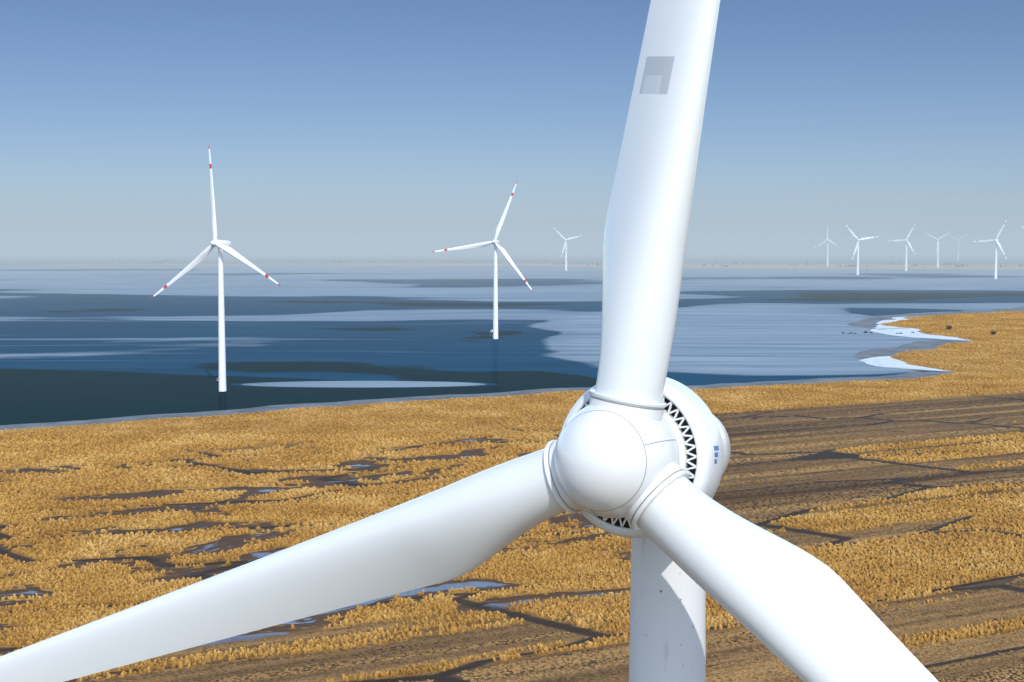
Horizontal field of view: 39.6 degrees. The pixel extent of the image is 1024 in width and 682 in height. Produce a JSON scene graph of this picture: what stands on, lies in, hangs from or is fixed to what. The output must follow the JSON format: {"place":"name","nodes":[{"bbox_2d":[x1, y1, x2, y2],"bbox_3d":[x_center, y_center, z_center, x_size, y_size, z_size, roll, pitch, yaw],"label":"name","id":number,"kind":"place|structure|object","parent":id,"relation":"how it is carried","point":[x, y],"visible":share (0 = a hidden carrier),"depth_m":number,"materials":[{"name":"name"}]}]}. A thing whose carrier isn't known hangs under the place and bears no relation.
{"place":"outdoors","nodes":[
{"label":"outdoors","id":0,"kind":"place"},
{"bbox_2d":[0,240,1023,424],"bbox_3d":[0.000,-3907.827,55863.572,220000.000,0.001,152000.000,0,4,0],"label":"lake water","id":1,"kind":"structure","parent":0,"point":[84,342],"depth_m":1362.80,"materials":[{"name":"water"}]},
{"bbox_2d":[151,147,280,391],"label":"wind turbine","id":2,"kind":"object","parent":1,"relation":"on","point":[223,245],"visible":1,"depth_m":804.08,"materials":[{"name":"white metal"}]},
{"bbox_2d":[432,182,533,338],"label":"wind turbine","id":3,"kind":"object","parent":1,"relation":"on","point":[495,241],"visible":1,"depth_m":1227.94,"materials":[{"name":"white metal"}]},
{"bbox_2d":[0,307,1023,429],"bbox_3d":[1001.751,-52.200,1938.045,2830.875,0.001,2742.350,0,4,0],"label":"shoreline","id":4,"kind":"structure","parent":1,"relation":"on","point":[870,322],"depth_m":828.93,"materials":[{"name":"ice"},{"name":"water"}]},
{"bbox_2d":[876,316,915,323],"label":"ice patch","id":5,"kind":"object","parent":4,"relation":"on","point":[895,320],"depth_m":1512.29,"materials":[{"name":"white ice"}]},
{"bbox_2d":[859,356,951,371],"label":"ice patch","id":6,"kind":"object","parent":4,"relation":"on","point":[886,361],"depth_m":988.66,"materials":[{"name":"white ice"}]},
{"bbox_2d":[870,325,971,340],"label":"ice patch","id":7,"kind":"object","parent":4,"relation":"on","point":[892,330],"depth_m":1317.55,"materials":[{"name":"white ice"}]},
{"bbox_2d":[553,227,582,270],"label":"wind turbine","id":8,"kind":"object","parent":1,"relation":"on","point":[565,244],"visible":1,"depth_m":3920.99,"materials":[{"name":"white metal"}]},
{"bbox_2d":[814,224,839,265],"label":"wind turbine","id":9,"kind":"object","parent":1,"relation":"on","point":[827,261],"visible":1,"depth_m":4578.57,"materials":[{"name":"white metal"}]},
{"bbox_2d":[845,224,879,274],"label":"wind turbine","id":10,"kind":"object","parent":1,"relation":"on","point":[857,249],"visible":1,"depth_m":3446.19,"materials":[{"name":"white metal"}]},
{"bbox_2d":[842,331,913,333],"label":"reed clumps in ice","id":11,"kind":"object","parent":1,"relation":"on","point":[871,332],"visible":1,"depth_m":1308.64,"materials":[{"name":"grey"}]},
{"bbox_2d":[888,223,915,270],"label":"wind turbine","id":12,"kind":"object","parent":1,"relation":"on","point":[906,240],"visible":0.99,"depth_m":3859.87,"materials":[{"name":"white metal"}]},
{"bbox_2d":[925,231,951,267],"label":"wind turbine","id":13,"kind":"object","parent":1,"relation":"on","point":[937,253],"visible":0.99,"depth_m":4261.57,"materials":[{"name":"white metal"}]},
{"bbox_2d":[972,220,1006,278],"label":"wind turbine","id":14,"kind":"object","parent":1,"relation":"on","point":[996,240],"visible":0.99,"depth_m":3091.88,"materials":[{"name":"white metal"}]},
{"bbox_2d":[0,241,1023,681],"bbox_3d":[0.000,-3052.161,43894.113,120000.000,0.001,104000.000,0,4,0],"label":"ground","id":15,"kind":"structure","parent":0,"point":[698,253],"depth_m":523.92,"materials":[{"name":"brown soil"}]},
{"bbox_2d":[0,311,1023,681],"bbox_3d":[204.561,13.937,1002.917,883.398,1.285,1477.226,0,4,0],"label":"reed tufts","id":16,"kind":"object","parent":15,"relation":"on","point":[862,559],"visible":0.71,"depth_m":442.91,"materials":[{"name":"plant"}]},
{"bbox_2d":[1,259,1022,266],"bbox_3d":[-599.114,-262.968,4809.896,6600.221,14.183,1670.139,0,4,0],"label":"shore treeline","id":17,"kind":"object","parent":15,"relation":"on","point":[340,261],"visible":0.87,"depth_m":4922.70,"materials":[{"name":"grey plant"}]},
{"bbox_2d":[948,233,967,259],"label":"wind turbine","id":18,"kind":"object","parent":15,"relation":"on","point":[958,240],"visible":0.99,"depth_m":5853.51,"materials":[{"name":"white metal"}]},
{"bbox_2d":[0,0,1023,239],"label":"sky","id":19,"kind":"structure","parent":0,"point":[317,119],"materials":[{"name":"blue"}]},
{"bbox_2d":[629,538,705,681],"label":"wind turbine tower","id":20,"kind":"structure","parent":0,"point":[667,641],"depth_m":43.03,"materials":[{"name":"white metal"}]},
{"bbox_2d":[0,0,937,681],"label":"wind turbine rotor","id":21,"kind":"object","parent":20,"relation":"on","point":[638,446],"visible":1,"depth_m":39.20,"materials":[{"name":"white metal"}]}
]}

